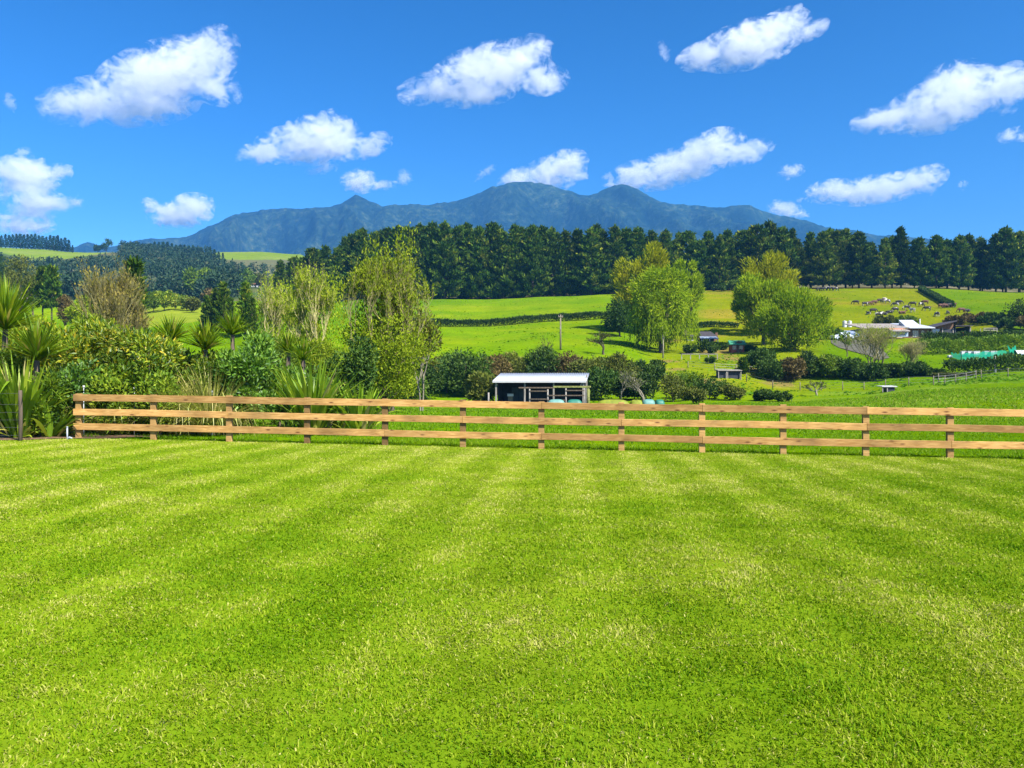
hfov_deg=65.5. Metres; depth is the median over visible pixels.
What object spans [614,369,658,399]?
bush
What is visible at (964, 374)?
bush
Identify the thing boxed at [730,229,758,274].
pine tree
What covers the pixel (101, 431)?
tall grass clump
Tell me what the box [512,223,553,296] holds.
pine tree
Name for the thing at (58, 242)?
pine
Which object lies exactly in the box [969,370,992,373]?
bush
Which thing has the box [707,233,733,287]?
pine tree
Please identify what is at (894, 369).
bush
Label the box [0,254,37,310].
tree
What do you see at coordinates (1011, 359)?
roadside hedge
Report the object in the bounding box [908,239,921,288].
pine tree
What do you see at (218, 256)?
pine
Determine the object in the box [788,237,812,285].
pine tree
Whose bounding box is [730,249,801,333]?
willow tree
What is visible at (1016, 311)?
bush
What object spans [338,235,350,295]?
pine tree
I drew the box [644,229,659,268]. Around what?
pine tree
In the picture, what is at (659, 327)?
young tree
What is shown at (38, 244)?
pine
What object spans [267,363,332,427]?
garden shrub
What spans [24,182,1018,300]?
mountain
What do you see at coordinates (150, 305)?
tree
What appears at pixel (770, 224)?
pine tree
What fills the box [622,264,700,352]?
willow tree
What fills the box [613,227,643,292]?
pine tree
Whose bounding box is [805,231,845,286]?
pine tree
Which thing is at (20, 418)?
wire fence
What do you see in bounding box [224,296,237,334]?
dark conifer
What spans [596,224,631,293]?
pine tree
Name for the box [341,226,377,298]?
pine tree
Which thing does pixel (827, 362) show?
bush
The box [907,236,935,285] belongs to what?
pine tree
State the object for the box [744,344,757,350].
bush
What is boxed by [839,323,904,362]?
bare willow
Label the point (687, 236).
pine tree
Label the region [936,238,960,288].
pine tree
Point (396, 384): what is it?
leafy bush
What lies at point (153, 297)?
tree
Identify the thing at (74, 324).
understorey shrub
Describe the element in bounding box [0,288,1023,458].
pasture grass
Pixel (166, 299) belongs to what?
tree
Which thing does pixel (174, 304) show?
tree
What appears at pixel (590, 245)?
pine tree
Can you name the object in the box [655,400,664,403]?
water tub
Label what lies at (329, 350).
leafy bush
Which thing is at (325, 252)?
pine tree
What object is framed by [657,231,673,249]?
pine tree
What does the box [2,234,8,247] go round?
pine
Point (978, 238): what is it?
pine tree
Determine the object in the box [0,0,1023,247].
sky
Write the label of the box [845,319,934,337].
long house
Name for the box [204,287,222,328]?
dark conifer
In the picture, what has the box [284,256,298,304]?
pine tree
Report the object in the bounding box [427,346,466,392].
bush
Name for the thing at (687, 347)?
bush
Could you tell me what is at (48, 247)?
pine
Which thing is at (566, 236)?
pine tree
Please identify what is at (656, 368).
bush
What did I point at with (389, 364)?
leafy bush
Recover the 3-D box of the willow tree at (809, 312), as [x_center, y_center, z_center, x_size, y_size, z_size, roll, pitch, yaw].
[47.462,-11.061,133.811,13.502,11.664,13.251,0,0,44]
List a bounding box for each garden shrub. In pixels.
[0,311,65,371]
[0,315,76,425]
[0,347,32,433]
[17,367,74,436]
[39,358,106,433]
[40,313,130,430]
[78,323,165,404]
[81,363,147,434]
[107,326,193,432]
[130,368,186,434]
[134,333,181,368]
[166,346,219,392]
[166,351,198,377]
[179,353,225,406]
[183,348,228,391]
[213,328,290,433]
[260,366,295,426]
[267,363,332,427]
[324,375,346,427]
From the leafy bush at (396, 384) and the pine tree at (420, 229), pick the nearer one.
the leafy bush at (396, 384)
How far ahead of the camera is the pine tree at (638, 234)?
297.00 m
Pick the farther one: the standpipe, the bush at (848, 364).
the bush at (848, 364)
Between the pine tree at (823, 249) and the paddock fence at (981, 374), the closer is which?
the paddock fence at (981, 374)
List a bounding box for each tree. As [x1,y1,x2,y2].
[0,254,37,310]
[0,256,8,284]
[0,265,17,291]
[0,272,64,431]
[1,315,79,435]
[21,273,36,316]
[55,294,73,329]
[63,294,94,329]
[66,255,153,341]
[93,244,102,252]
[100,238,112,250]
[144,295,153,311]
[149,291,160,311]
[149,312,195,354]
[154,289,174,310]
[168,293,183,307]
[174,316,234,361]
[176,295,193,309]
[181,266,197,294]
[183,297,201,311]
[188,275,210,299]
[195,267,214,276]
[199,286,217,301]
[209,308,254,351]
[240,268,256,286]
[251,270,312,363]
[253,272,269,289]
[272,259,290,293]
[274,330,306,424]
[280,254,359,368]
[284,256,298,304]
[286,335,323,376]
[289,256,312,301]
[290,247,328,299]
[311,244,341,299]
[324,245,349,301]
[336,233,358,299]
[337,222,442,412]
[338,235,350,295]
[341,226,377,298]
[368,230,386,297]
[373,227,398,272]
[382,225,419,283]
[392,225,421,292]
[405,222,432,298]
[411,303,443,410]
[415,221,448,298]
[422,220,469,298]
[442,224,472,298]
[454,227,485,298]
[458,225,498,298]
[461,221,473,298]
[474,221,515,298]
[483,226,521,298]
[496,228,536,297]
[509,223,526,297]
[510,226,537,297]
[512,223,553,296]
[528,225,558,296]
[541,230,573,296]
[550,227,579,295]
[562,228,589,295]
[567,226,610,294]
[589,228,616,294]
[593,223,605,293]
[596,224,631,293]
[605,296,631,336]
[610,241,677,336]
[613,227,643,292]
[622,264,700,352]
[625,227,648,287]
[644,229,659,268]
[655,320,669,357]
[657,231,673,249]
[659,228,676,268]
[671,230,709,290]
[672,236,684,288]
[672,257,705,334]
[675,231,683,251]
[680,239,712,288]
[702,230,714,289]
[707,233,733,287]
[721,228,733,241]
[723,237,740,289]
[729,271,795,344]
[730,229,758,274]
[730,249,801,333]
[735,223,787,277]
[755,284,839,350]
[758,219,790,266]
[774,225,807,280]
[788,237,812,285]
[789,227,797,265]
[797,231,821,288]
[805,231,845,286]
[821,228,837,285]
[825,229,852,286]
[838,227,855,288]
[842,229,883,288]
[864,241,879,288]
[872,237,898,288]
[879,235,905,288]
[886,225,915,288]
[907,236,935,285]
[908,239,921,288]
[919,234,955,288]
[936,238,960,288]
[945,234,977,289]
[958,233,981,289]
[970,236,984,290]
[971,238,988,290]
[978,232,1016,291]
[981,224,1023,291]
[1004,230,1023,292]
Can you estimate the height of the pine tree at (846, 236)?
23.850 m
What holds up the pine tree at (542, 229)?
on the ground at (574, 339)
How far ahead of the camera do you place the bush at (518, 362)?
99.07 m
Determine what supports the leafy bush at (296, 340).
on the ground at (574, 339)
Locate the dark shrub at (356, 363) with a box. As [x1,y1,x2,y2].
[323,332,380,398]
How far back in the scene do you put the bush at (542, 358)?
98.11 m
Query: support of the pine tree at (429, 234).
on the ground at (574, 339)
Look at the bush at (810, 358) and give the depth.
109.06 m
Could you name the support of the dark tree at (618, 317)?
on the ground at (574, 339)
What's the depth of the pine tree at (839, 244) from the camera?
293.33 m
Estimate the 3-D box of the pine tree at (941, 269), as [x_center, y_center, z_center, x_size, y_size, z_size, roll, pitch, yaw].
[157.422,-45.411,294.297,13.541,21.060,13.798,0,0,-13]
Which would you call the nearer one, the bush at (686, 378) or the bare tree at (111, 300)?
the bare tree at (111, 300)
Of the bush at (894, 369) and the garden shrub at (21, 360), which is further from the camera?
the bush at (894, 369)
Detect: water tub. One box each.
[642,399,654,403]
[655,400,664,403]
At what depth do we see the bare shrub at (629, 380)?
83.74 m
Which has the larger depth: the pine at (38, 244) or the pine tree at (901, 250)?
the pine at (38, 244)
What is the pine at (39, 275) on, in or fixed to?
on the ground at (574, 339)
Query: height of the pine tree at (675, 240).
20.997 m
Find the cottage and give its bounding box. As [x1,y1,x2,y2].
[696,331,718,341]
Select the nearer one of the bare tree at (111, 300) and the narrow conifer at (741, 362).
the bare tree at (111, 300)
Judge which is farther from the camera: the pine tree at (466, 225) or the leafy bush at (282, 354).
the pine tree at (466, 225)
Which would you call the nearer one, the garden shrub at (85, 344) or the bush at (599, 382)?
the garden shrub at (85, 344)
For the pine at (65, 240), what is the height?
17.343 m
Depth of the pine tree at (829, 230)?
304.14 m
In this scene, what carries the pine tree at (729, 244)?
on the ground at (574, 339)
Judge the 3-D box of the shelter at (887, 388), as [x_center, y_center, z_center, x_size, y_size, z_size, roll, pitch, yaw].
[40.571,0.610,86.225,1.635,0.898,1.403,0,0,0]
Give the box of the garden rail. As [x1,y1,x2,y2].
[681,354,717,359]
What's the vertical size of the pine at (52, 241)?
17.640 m
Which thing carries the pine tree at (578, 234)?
on the ground at (574, 339)
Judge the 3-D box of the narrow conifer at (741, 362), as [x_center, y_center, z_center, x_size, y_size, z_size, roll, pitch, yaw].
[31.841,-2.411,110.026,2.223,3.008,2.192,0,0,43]
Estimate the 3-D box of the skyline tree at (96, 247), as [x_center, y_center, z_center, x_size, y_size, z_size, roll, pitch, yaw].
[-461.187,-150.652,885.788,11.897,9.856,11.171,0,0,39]
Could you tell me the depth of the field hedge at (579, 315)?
195.80 m
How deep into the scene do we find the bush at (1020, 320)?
167.94 m
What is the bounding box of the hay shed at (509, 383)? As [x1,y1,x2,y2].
[492,373,588,402]
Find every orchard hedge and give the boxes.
[916,333,1023,354]
[918,329,1023,339]
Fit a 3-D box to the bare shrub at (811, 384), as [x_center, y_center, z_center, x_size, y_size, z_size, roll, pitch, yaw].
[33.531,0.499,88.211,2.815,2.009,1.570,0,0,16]
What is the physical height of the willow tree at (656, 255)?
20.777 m
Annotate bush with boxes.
[0,348,90,437]
[32,394,96,436]
[248,327,300,386]
[255,348,366,427]
[273,333,309,373]
[305,337,340,380]
[329,378,398,428]
[331,301,427,407]
[332,406,348,428]
[373,315,412,409]
[381,370,428,399]
[412,352,446,399]
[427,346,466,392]
[441,348,495,396]
[463,370,497,400]
[479,353,516,377]
[500,350,528,372]
[523,346,565,372]
[549,350,583,372]
[564,355,609,393]
[587,365,620,399]
[592,355,611,367]
[596,351,642,374]
[599,307,628,331]
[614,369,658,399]
[630,358,667,382]
[657,371,687,401]
[674,370,704,388]
[675,386,707,403]
[682,344,697,353]
[692,374,727,398]
[697,338,708,351]
[704,342,720,353]
[704,355,716,362]
[711,283,728,290]
[718,383,746,399]
[719,344,727,349]
[726,277,740,288]
[743,346,777,371]
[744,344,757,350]
[752,388,773,400]
[755,359,786,379]
[764,390,793,401]
[779,355,807,381]
[795,350,823,377]
[810,353,841,377]
[818,326,843,338]
[831,357,868,378]
[851,361,888,380]
[872,314,895,323]
[877,362,907,377]
[895,315,920,322]
[899,360,929,375]
[915,367,945,375]
[929,371,958,376]
[942,314,969,325]
[958,372,978,375]
[963,311,990,322]
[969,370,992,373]
[977,311,1008,322]
[992,316,1021,328]
[1002,298,1023,318]
[1014,315,1023,328]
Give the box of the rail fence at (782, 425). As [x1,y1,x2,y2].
[73,393,1023,457]
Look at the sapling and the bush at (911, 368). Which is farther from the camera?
the sapling
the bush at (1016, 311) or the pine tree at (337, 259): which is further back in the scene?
the pine tree at (337, 259)
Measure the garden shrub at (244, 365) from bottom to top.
3.511 m
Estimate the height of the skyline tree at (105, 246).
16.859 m
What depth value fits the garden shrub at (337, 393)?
25.81 m
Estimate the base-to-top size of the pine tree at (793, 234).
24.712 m
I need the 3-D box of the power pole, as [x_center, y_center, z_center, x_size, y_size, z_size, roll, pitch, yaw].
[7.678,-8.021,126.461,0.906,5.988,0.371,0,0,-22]
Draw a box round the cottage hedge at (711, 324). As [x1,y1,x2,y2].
[690,321,739,327]
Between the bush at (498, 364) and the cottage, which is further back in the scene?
the cottage
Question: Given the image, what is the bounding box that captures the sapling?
[837,330,852,356]
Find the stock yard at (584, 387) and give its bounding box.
[518,386,590,402]
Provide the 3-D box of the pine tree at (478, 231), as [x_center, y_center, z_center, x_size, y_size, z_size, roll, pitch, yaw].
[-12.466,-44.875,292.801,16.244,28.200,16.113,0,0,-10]
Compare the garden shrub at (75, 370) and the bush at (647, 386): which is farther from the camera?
the bush at (647, 386)
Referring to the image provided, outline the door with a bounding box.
[737,341,741,351]
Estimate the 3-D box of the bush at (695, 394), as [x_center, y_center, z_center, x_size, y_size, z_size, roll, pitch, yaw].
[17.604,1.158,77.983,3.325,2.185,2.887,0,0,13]
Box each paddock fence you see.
[688,361,800,377]
[746,370,975,389]
[938,368,1016,381]
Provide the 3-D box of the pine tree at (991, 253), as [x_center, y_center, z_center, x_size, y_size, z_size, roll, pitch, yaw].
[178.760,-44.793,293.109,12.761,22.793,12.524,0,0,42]
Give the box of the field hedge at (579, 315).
[411,310,609,326]
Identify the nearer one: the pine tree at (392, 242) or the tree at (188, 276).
the pine tree at (392, 242)
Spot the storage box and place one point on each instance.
(510, 397)
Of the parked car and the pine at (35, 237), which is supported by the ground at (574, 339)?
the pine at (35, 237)
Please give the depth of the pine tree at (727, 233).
310.14 m
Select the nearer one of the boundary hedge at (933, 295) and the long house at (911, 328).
the long house at (911, 328)
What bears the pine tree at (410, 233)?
on the ground at (574, 339)
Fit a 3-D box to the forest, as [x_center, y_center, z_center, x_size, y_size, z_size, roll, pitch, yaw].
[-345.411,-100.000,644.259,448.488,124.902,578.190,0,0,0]
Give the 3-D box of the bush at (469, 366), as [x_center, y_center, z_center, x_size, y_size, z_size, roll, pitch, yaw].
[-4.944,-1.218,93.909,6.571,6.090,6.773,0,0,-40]
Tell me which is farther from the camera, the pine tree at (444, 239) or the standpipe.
the pine tree at (444, 239)
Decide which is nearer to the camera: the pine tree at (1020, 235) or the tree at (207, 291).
the pine tree at (1020, 235)
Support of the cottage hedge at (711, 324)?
on the ground at (574, 339)
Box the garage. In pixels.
[953,325,972,332]
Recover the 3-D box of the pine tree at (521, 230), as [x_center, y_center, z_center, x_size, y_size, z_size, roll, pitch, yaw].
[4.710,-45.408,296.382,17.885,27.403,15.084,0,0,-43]
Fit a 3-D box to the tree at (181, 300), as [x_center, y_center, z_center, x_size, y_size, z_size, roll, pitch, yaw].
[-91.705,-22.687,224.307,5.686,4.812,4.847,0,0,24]
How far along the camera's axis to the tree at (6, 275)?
211.13 m
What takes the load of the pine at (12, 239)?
on the ground at (574, 339)
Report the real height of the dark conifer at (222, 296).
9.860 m
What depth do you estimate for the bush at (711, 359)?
121.41 m
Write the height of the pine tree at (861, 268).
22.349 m
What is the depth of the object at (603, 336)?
121.78 m
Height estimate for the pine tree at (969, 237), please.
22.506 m
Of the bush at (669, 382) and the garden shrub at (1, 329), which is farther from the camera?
the bush at (669, 382)
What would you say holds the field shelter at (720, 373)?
on the ground at (574, 339)
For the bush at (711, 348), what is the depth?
137.59 m
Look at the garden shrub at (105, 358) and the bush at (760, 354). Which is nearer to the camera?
the garden shrub at (105, 358)
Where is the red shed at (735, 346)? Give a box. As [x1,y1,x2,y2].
[727,340,745,352]
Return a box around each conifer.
[119,254,152,342]
[197,294,210,329]
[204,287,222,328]
[212,281,230,328]
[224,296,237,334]
[234,280,256,333]
[244,296,259,331]
[734,356,750,373]
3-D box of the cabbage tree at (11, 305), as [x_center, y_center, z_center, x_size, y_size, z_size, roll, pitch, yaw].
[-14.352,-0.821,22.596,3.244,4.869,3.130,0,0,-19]
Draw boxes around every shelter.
[715,369,727,378]
[727,370,741,379]
[876,385,896,391]
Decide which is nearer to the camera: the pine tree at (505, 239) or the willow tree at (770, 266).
the willow tree at (770, 266)
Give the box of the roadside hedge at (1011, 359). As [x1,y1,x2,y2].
[942,352,1023,373]
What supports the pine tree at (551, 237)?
on the ground at (574, 339)
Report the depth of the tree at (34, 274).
207.07 m
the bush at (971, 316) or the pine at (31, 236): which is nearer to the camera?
the bush at (971, 316)
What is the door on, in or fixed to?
in the red shed at (735, 346)
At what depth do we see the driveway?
142.20 m
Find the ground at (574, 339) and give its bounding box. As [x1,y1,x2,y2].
[0,247,1023,767]
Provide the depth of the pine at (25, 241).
876.55 m
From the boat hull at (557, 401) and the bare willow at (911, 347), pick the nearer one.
the boat hull at (557, 401)
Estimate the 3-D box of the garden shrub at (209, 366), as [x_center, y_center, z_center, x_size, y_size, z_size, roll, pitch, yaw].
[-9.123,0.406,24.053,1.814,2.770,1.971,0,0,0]
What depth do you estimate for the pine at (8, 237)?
888.84 m
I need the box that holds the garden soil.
[0,432,171,439]
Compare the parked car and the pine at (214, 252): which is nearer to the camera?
the parked car
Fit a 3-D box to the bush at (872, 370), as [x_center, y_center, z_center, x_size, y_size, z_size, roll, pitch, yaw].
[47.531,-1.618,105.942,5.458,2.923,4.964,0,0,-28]
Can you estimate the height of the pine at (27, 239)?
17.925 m
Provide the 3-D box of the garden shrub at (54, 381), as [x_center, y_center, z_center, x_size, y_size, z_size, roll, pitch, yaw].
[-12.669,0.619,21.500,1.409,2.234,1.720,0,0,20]
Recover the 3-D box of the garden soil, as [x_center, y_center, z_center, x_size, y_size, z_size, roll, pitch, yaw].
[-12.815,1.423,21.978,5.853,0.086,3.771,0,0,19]
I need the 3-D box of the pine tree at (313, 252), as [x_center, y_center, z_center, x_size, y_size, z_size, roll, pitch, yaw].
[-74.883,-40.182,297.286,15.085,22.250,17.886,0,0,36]
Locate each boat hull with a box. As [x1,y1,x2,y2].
[548,399,564,402]
[567,399,581,402]
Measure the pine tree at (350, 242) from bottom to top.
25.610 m
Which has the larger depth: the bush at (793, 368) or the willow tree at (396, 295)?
the bush at (793, 368)
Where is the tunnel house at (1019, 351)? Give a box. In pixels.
[1014,350,1023,353]
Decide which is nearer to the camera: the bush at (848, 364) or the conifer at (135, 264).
the conifer at (135, 264)
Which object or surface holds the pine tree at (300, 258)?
on the ground at (574, 339)
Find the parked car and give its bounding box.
[829,333,853,339]
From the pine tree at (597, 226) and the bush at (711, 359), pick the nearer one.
the bush at (711, 359)
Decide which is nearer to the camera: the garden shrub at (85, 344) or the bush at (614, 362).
the garden shrub at (85, 344)
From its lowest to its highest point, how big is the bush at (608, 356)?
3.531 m
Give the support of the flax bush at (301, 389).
on the ground at (574, 339)
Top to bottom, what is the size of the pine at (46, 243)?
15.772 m
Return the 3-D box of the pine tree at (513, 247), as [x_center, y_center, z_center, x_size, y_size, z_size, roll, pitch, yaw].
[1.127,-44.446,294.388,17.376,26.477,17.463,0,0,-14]
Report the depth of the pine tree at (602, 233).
295.34 m
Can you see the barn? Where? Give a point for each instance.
(941, 327)
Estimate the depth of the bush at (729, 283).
282.33 m
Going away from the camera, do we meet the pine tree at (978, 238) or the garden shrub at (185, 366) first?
the garden shrub at (185, 366)
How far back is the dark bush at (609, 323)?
166.46 m
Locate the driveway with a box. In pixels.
[830,339,888,359]
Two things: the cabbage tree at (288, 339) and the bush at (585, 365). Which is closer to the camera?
the cabbage tree at (288, 339)
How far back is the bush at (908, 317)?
184.80 m
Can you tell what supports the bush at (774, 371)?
on the ground at (574, 339)
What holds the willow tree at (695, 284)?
on the ground at (574, 339)
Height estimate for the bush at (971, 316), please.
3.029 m
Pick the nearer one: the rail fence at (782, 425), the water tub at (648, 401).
the rail fence at (782, 425)
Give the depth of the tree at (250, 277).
468.89 m
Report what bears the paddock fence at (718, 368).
on the ground at (574, 339)
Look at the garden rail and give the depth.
128.34 m
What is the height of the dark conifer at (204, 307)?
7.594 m
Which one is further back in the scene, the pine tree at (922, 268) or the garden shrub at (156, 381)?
the pine tree at (922, 268)
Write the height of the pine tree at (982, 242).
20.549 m
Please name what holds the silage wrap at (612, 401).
on the ground at (574, 339)
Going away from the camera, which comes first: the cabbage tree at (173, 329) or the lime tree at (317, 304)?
the cabbage tree at (173, 329)
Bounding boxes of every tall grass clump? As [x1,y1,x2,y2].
[62,387,143,434]
[110,371,235,434]
[140,359,282,434]
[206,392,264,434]
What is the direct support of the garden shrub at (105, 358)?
on the ground at (574, 339)
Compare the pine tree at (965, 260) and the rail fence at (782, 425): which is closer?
the rail fence at (782, 425)
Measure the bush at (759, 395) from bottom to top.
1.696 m
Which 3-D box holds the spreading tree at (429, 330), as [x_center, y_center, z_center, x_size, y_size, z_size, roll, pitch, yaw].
[-6.562,-1.890,55.751,3.905,7.933,4.016,0,0,-28]
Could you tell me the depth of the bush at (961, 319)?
181.45 m
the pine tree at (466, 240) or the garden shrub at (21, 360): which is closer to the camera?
the garden shrub at (21, 360)
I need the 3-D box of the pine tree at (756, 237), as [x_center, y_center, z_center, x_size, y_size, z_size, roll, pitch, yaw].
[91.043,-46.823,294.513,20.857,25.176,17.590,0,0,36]
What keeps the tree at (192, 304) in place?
on the ground at (574, 339)
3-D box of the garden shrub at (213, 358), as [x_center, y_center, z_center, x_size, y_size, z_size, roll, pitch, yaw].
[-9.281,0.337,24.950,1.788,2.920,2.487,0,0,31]
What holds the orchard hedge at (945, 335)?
on the ground at (574, 339)
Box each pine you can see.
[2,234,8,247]
[7,235,11,247]
[10,234,15,247]
[13,233,18,248]
[15,234,24,248]
[22,234,27,248]
[25,234,31,248]
[27,234,35,248]
[30,265,50,323]
[33,233,37,248]
[35,235,41,249]
[36,263,63,325]
[40,236,44,249]
[42,236,48,249]
[47,235,51,249]
[49,236,57,250]
[54,235,61,250]
[61,237,68,250]
[66,239,71,251]
[211,249,216,261]
[216,251,220,261]
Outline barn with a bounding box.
[920,320,956,333]
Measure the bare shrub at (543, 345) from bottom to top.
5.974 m
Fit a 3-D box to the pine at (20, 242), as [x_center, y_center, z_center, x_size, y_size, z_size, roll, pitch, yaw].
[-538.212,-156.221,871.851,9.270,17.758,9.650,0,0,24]
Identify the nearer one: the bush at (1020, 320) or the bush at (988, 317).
the bush at (1020, 320)
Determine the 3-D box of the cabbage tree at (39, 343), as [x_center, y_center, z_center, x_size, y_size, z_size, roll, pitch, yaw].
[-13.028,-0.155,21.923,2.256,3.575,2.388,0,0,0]
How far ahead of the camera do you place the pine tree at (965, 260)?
292.59 m
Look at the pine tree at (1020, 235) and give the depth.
294.67 m
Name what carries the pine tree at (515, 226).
on the ground at (574, 339)
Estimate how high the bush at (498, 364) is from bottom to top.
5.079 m
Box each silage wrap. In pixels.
[598,399,628,403]
[630,400,641,403]
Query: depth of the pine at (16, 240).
871.69 m
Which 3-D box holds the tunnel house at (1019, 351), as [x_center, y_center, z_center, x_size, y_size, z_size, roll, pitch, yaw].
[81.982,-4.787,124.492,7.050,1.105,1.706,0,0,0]
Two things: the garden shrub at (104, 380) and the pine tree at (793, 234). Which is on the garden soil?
the garden shrub at (104, 380)
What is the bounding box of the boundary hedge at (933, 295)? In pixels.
[918,285,955,306]
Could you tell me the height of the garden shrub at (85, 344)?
3.942 m
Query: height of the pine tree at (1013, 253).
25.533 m
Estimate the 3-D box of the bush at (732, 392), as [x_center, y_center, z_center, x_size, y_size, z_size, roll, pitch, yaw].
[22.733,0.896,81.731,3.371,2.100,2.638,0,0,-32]
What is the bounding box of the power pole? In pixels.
[558,315,562,349]
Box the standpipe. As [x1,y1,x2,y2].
[66,426,72,438]
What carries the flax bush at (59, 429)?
on the garden soil
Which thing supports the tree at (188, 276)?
on the ground at (574, 339)
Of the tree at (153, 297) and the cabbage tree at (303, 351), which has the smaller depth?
the cabbage tree at (303, 351)
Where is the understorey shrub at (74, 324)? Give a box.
[66,310,141,347]
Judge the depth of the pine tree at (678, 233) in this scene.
306.80 m
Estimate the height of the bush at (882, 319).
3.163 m
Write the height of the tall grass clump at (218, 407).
2.279 m
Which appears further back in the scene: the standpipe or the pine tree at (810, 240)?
the pine tree at (810, 240)
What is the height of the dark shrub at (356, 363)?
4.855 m
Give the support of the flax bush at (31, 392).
on the garden soil
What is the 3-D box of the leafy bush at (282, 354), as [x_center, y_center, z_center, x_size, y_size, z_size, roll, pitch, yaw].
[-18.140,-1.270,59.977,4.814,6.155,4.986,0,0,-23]
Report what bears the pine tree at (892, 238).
on the ground at (574, 339)
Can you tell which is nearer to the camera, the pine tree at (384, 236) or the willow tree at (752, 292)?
the willow tree at (752, 292)
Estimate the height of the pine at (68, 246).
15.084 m
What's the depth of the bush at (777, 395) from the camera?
77.80 m
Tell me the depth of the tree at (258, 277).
478.26 m
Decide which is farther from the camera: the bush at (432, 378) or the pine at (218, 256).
the pine at (218, 256)
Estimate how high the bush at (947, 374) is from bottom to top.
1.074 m
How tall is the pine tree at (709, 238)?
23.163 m
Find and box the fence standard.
[82,385,84,434]
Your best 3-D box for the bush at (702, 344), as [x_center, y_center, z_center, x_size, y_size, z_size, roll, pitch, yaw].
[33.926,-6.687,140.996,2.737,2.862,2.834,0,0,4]
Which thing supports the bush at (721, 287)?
on the ground at (574, 339)
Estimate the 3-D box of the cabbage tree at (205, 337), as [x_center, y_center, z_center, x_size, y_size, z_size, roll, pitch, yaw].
[-9.466,-0.212,24.684,1.907,3.814,1.912,0,0,0]
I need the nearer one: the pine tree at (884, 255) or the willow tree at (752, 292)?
the willow tree at (752, 292)
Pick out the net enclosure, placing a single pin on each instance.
(984, 354)
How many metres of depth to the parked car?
157.44 m
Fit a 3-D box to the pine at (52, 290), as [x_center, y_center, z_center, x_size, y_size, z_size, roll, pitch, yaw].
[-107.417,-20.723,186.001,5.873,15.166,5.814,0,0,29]
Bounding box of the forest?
[0,240,285,298]
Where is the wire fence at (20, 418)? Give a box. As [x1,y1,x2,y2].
[0,390,22,440]
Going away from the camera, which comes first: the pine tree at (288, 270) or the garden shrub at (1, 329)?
the garden shrub at (1, 329)
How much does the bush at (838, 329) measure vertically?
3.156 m
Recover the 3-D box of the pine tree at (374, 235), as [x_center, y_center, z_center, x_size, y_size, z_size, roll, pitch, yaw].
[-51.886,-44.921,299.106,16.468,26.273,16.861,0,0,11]
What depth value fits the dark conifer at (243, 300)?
134.49 m
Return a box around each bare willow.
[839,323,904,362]
[897,336,927,363]
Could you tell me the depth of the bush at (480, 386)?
82.96 m
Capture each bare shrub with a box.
[537,335,552,349]
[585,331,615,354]
[618,370,641,399]
[626,374,650,401]
[802,380,827,395]
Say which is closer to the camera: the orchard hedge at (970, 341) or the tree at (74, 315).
the orchard hedge at (970, 341)
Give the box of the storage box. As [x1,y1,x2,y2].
[507,394,512,401]
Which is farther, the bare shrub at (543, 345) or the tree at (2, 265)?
the tree at (2, 265)
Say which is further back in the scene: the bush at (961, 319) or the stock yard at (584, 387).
the bush at (961, 319)
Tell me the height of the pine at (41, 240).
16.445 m
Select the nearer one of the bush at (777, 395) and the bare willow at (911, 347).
the bush at (777, 395)
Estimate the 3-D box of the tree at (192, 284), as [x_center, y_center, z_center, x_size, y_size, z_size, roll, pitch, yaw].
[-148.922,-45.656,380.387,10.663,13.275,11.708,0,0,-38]
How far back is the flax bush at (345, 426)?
26.22 m
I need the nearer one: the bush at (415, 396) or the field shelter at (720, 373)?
the bush at (415, 396)
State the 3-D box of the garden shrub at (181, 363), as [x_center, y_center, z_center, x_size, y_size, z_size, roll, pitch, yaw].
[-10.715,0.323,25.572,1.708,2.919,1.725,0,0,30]
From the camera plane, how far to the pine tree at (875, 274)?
297.08 m
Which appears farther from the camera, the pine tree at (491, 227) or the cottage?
the pine tree at (491, 227)
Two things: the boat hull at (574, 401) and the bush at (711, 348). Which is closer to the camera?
the boat hull at (574, 401)
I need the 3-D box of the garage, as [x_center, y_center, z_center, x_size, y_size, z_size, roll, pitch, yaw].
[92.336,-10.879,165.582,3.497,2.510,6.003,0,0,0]
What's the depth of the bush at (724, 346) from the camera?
145.64 m
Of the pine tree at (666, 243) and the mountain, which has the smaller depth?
the pine tree at (666, 243)
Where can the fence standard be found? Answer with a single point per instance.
(83, 386)
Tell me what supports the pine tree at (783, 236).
on the ground at (574, 339)
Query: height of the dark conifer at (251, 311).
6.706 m
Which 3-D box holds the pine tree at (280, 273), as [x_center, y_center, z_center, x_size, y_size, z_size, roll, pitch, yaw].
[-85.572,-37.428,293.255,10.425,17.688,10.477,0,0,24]
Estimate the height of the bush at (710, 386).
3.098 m
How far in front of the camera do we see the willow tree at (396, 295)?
48.79 m
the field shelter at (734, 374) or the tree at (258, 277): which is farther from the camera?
the tree at (258, 277)
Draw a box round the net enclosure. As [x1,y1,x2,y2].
[951,346,1015,360]
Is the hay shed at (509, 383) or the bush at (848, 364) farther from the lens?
the bush at (848, 364)
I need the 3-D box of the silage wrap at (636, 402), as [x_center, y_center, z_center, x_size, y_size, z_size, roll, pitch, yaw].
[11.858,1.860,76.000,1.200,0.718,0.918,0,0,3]
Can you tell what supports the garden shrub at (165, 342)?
on the ground at (574, 339)
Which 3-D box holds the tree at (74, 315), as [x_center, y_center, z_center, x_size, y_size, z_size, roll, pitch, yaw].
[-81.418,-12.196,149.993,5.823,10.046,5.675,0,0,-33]
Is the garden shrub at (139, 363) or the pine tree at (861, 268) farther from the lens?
the pine tree at (861, 268)
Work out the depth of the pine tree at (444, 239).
290.29 m

